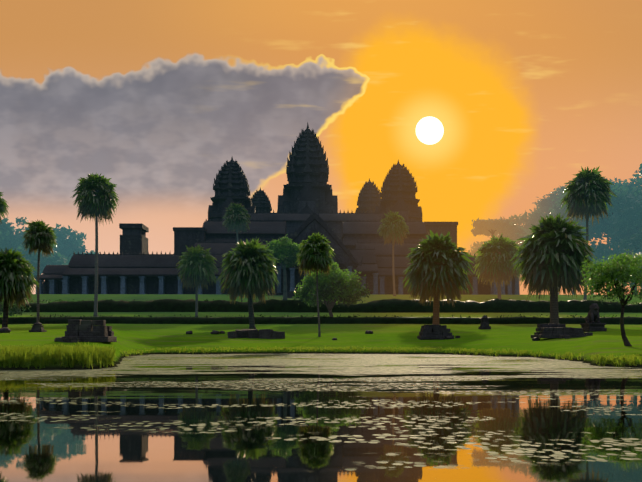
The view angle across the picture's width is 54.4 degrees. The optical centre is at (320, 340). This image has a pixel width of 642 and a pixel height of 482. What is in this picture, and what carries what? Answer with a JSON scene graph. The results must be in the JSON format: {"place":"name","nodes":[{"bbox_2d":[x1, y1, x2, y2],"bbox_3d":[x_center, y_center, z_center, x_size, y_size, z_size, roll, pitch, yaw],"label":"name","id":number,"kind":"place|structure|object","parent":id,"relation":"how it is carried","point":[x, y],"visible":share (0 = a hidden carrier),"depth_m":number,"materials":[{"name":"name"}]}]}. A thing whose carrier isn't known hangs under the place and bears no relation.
{"place":"outdoors","nodes":[
{"label":"outdoors","id":0,"kind":"place"},
{"bbox_2d":[209,214,421,220],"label":"temple corner bases","id":1,"kind":"object","parent":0,"point":[215,217],"visible":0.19,"depth_m":203.44,"materials":[{"name":"grey stone"}]},
{"bbox_2d":[0,354,641,481],"bbox_3d":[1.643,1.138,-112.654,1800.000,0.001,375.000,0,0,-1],"label":"pond water","id":2,"kind":"structure","parent":0,"point":[304,418],"depth_m":8.90,"materials":[{"name":"liquid"}]},
{"bbox_2d":[0,294,641,369],"bbox_3d":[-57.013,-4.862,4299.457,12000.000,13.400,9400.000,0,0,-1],"label":"ground","id":3,"kind":"structure","parent":0,"point":[495,337],"depth_m":67.98,"materials":[{"name":"green plant"}]},
{"bbox_2d":[0,192,8,224],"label":"sugar palm","id":4,"kind":"object","parent":3,"relation":"on","point":[3,206],"visible":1,"depth_m":103.78,"materials":[{"name":"green plant"}]},
{"bbox_2d":[0,230,8,250],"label":"forest tree","id":5,"kind":"object","parent":3,"relation":"on","point":[1,243],"visible":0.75,"depth_m":279.31,"materials":[{"name":"green plant"}]},
{"bbox_2d":[0,327,10,332],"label":"stone","id":6,"kind":"object","parent":3,"relation":"on","point":[5,330],"visible":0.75,"depth_m":56.30,"materials":[{"name":"grey stone"}]},
{"bbox_2d":[0,301,30,317],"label":"shrub","id":7,"kind":"object","parent":3,"relation":"on","point":[14,310],"visible":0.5,"depth_m":98.58,"materials":[{"name":"green plant"}]},
{"bbox_2d":[0,217,37,252],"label":"forest tree","id":8,"kind":"object","parent":3,"relation":"on","point":[15,240],"visible":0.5,"depth_m":288.81,"materials":[{"name":"green plant"}]},
{"bbox_2d":[0,247,39,327],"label":"bushy palm","id":9,"kind":"object","parent":3,"relation":"on","point":[17,281],"visible":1,"depth_m":63.58,"materials":[{"name":"green plant"}]},
{"bbox_2d":[29,322,46,331],"bbox_3d":[-26.827,-1.286,59.133,1.198,0.988,1.198,0,0,-1],"label":"stone base","id":10,"kind":"object","parent":3,"relation":"on","point":[37,327],"visible":0.94,"depth_m":58.75,"materials":[{"name":"grey stone"}]},
{"bbox_2d":[22,219,56,321],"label":"sugar palm","id":11,"kind":"object","parent":3,"relation":"on","point":[39,235],"visible":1,"depth_m":70.96,"materials":[{"name":"green plant"}]},
{"bbox_2d":[12,246,69,293],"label":"forest tree","id":12,"kind":"object","parent":3,"relation":"on","point":[55,258],"visible":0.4,"depth_m":252.69,"materials":[{"name":"green plant"}]},
{"bbox_2d":[52,223,86,257],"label":"forest tree","id":13,"kind":"object","parent":3,"relation":"on","point":[69,246],"visible":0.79,"depth_m":321.38,"materials":[{"name":"green plant"}]},
{"bbox_2d":[54,319,116,342],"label":"plinth","id":14,"kind":"structure","parent":3,"relation":"on","point":[79,330],"depth_m":41.08,"materials":[{"name":"grey stone"}]},
{"bbox_2d":[72,173,119,316],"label":"sugar palm","id":15,"kind":"object","parent":3,"relation":"on","point":[96,196],"visible":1,"depth_m":104.17,"materials":[{"name":"green plant"}]},
{"bbox_2d":[175,245,217,316],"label":"palm","id":16,"kind":"object","parent":3,"relation":"on","point":[195,271],"visible":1,"depth_m":109.99,"materials":[{"name":"green plant"}]},
{"bbox_2d":[210,330,219,333],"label":"stone","id":17,"kind":"object","parent":3,"relation":"on","point":[215,332],"visible":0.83,"depth_m":74.17,"materials":[{"name":"grey stone"}]},
{"bbox_2d":[222,202,250,295],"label":"sugar palm","id":18,"kind":"object","parent":3,"relation":"on","point":[238,220],"visible":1,"depth_m":148.10,"materials":[{"name":"green plant"}]},
{"bbox_2d":[216,237,279,328],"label":"palm","id":19,"kind":"object","parent":3,"relation":"on","point":[247,272],"visible":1,"depth_m":86.44,"materials":[{"name":"green plant"}]},
{"bbox_2d":[227,329,284,338],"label":"stone slab","id":20,"kind":"structure","parent":3,"relation":"on","point":[259,334],"depth_m":68.70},
{"bbox_2d":[36,251,522,294],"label":"temple gallery","id":21,"kind":"object","parent":3,"relation":"on","point":[139,273],"visible":0.46,"depth_m":162.09,"materials":[{"name":"stone"}]},
{"bbox_2d":[266,234,300,299],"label":"round tree","id":22,"kind":"object","parent":3,"relation":"on","point":[285,251],"visible":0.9,"depth_m":123.96,"materials":[{"name":"green plant"}]},
{"bbox_2d":[119,218,457,255],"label":"temple building","id":23,"kind":"structure","parent":3,"relation":"on","point":[215,236],"depth_m":182.56,"materials":[{"name":"stone"}]},
{"bbox_2d":[219,201,384,242],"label":"temple roof","id":24,"kind":"structure","parent":23,"relation":"on","point":[294,221],"depth_m":204.03,"materials":[{"name":"grey stone"}]},
{"bbox_2d":[208,157,255,220],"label":"tower","id":25,"kind":"structure","parent":24,"relation":"on","point":[231,184],"depth_m":205.40,"materials":[{"name":"stone"}]},
{"bbox_2d":[251,188,271,212],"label":"tower","id":26,"kind":"structure","parent":24,"relation":"on","point":[260,200],"depth_m":246.45,"materials":[{"name":"stone"}]},
{"bbox_2d":[278,123,337,212],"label":"tower","id":27,"kind":"structure","parent":24,"relation":"on","point":[307,169],"depth_m":224.12,"materials":[{"name":"stone"}]},
{"bbox_2d":[356,178,381,212],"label":"tower","id":28,"kind":"structure","parent":24,"relation":"on","point":[369,198],"depth_m":246.45,"materials":[{"name":"stone"}]},
{"bbox_2d":[375,160,421,220],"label":"tower","id":29,"kind":"structure","parent":24,"relation":"on","point":[398,190],"depth_m":205.89,"materials":[{"name":"stone"}]},
{"bbox_2d":[296,232,335,336],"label":"sugar palm","id":30,"kind":"object","parent":3,"relation":"on","point":[314,253],"visible":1,"depth_m":70.95,"materials":[{"name":"green plant"}]},
{"bbox_2d":[0,314,641,323],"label":"hedge","id":31,"kind":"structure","parent":3,"relation":"on","point":[301,319],"depth_m":99.88,"materials":[{"name":"green plant"}]},
{"bbox_2d":[0,342,641,368],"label":"bank grass","id":32,"kind":"structure","parent":3,"relation":"on","point":[42,356],"depth_m":26.67,"materials":[{"name":"green plant"}]},
{"bbox_2d":[264,208,378,297],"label":"temple entrance","id":33,"kind":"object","parent":3,"relation":"on","point":[361,260],"depth_m":152.30,"materials":[{"name":"stone"}]},
{"bbox_2d":[291,262,374,316],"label":"tree","id":34,"kind":"object","parent":3,"relation":"on","point":[334,283],"visible":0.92,"depth_m":101.27,"materials":[{"name":"green plant"}]},
{"bbox_2d":[377,211,408,295],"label":"sugar palm","id":35,"kind":"object","parent":3,"relation":"on","point":[393,227],"visible":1,"depth_m":148.66,"materials":[{"name":"green plant"}]},
{"bbox_2d":[417,324,459,339],"bbox_3d":[12.451,-0.834,65.782,4.428,1.732,3.170,0,0,-1],"label":"stone plinth","id":36,"kind":"object","parent":3,"relation":"on","point":[439,332],"visible":0.96,"depth_m":64.84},
{"bbox_2d":[403,230,474,324],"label":"palm","id":37,"kind":"object","parent":3,"relation":"on","point":[437,269],"visible":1,"depth_m":88.06,"materials":[{"name":"green plant"}]},
{"bbox_2d":[468,241,488,255],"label":"forest tree","id":38,"kind":"object","parent":3,"relation":"on","point":[476,248],"visible":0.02,"depth_m":317.59,"materials":[{"name":"orange plant"}]},
{"bbox_2d":[478,315,490,329],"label":"stone","id":39,"kind":"object","parent":3,"relation":"on","point":[484,323],"visible":0.96,"depth_m":82.09,"materials":[{"name":"grey stone"}]},
{"bbox_2d":[471,217,516,236],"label":"forest tree","id":40,"kind":"object","parent":3,"relation":"on","point":[491,227],"visible":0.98,"depth_m":295.87,"materials":[{"name":"orange plant"}]},
{"bbox_2d":[474,234,522,298],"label":"palm","id":41,"kind":"object","parent":3,"relation":"on","point":[494,259],"visible":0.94,"depth_m":132.20,"materials":[{"name":"green plant"}]},
{"bbox_2d":[498,222,532,293],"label":"forest tree","id":42,"kind":"object","parent":3,"relation":"on","point":[512,235],"visible":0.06,"depth_m":295.22,"materials":[{"name":"brown plant"}]},
{"bbox_2d":[496,206,548,294],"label":"forest tree","id":43,"kind":"object","parent":3,"relation":"on","point":[534,217],"visible":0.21,"depth_m":327.41,"materials":[{"name":"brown plant"}]},
{"bbox_2d":[513,232,536,291],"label":"forest tree","id":44,"kind":"object","parent":3,"relation":"on","point":[519,236],"depth_m":277.29,"materials":[{"name":"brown plant"}]},
{"bbox_2d":[531,185,566,294],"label":"forest tree","id":45,"kind":"object","parent":3,"relation":"on","point":[544,204],"visible":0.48,"depth_m":355.26,"materials":[{"name":"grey plant"}]},
{"bbox_2d":[509,213,594,323],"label":"palm","id":46,"kind":"object","parent":3,"relation":"on","point":[553,252],"visible":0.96,"depth_m":88.83,"materials":[{"name":"green plant"}]},
{"bbox_2d":[531,324,592,340],"bbox_3d":[21.283,-0.684,55.314,5.236,1.725,3.512,0,0,-1],"label":"stone plinth","id":47,"kind":"object","parent":3,"relation":"on","point":[561,331],"visible":0.94,"depth_m":54.72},
{"bbox_2d":[542,194,605,294],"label":"forest tree","id":48,"kind":"object","parent":3,"relation":"on","point":[554,212],"visible":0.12,"depth_m":294.35,"materials":[{"name":"green plant"}]},
{"bbox_2d":[560,166,615,299],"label":"sugar palm","id":49,"kind":"object","parent":3,"relation":"on","point":[588,193],"visible":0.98,"depth_m":128.65,"materials":[{"name":"green plant"}]},
{"bbox_2d":[580,303,606,331],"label":"guardian lion","id":50,"kind":"object","parent":3,"relation":"on","point":[592,317],"visible":0.92,"depth_m":65.11},
{"bbox_2d":[558,239,631,294],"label":"forest tree","id":51,"kind":"object","parent":3,"relation":"on","point":[600,249],"visible":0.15,"depth_m":235.08,"materials":[{"name":"green plant"}]},
{"bbox_2d":[573,182,641,241],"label":"forest tree","id":52,"kind":"object","parent":3,"relation":"on","point":[623,198],"visible":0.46,"depth_m":258.76,"materials":[{"name":"green plant"}]},
{"bbox_2d":[580,249,641,345],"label":"tree","id":53,"kind":"object","parent":3,"relation":"on","point":[623,273],"visible":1,"depth_m":37.32,"materials":[{"name":"green plant"}]},
{"bbox_2d":[606,177,626,291],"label":"forest tree","id":54,"kind":"object","parent":3,"relation":"on","point":[619,181],"visible":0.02,"depth_m":335.64,"materials":[{"name":"green plant"}]},
{"bbox_2d":[599,227,641,289],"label":"forest tree","id":55,"kind":"object","parent":3,"relation":"on","point":[630,244],"visible":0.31,"depth_m":219.12,"materials":[{"name":"green plant"}]},
{"bbox_2d":[604,201,641,294],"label":"forest tree","id":56,"kind":"object","parent":3,"relation":"on","point":[622,226],"visible":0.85,"depth_m":247.86,"materials":[{"name":"green plant"}]},
{"bbox_2d":[612,163,641,200],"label":"forest tree","id":57,"kind":"object","parent":3,"relation":"on","point":[631,184],"visible":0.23,"depth_m":298.88,"materials":[{"name":"green plant"}]},
{"bbox_2d":[0,298,641,312],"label":"hedge","id":58,"kind":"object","parent":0,"point":[496,305],"depth_m":124.96,"materials":[{"name":"green plant"}]},
{"bbox_2d":[0,0,641,294],"label":"sky","id":59,"kind":"structure","parent":0,"point":[491,107],"materials":[{"name":"orange"}]}
]}

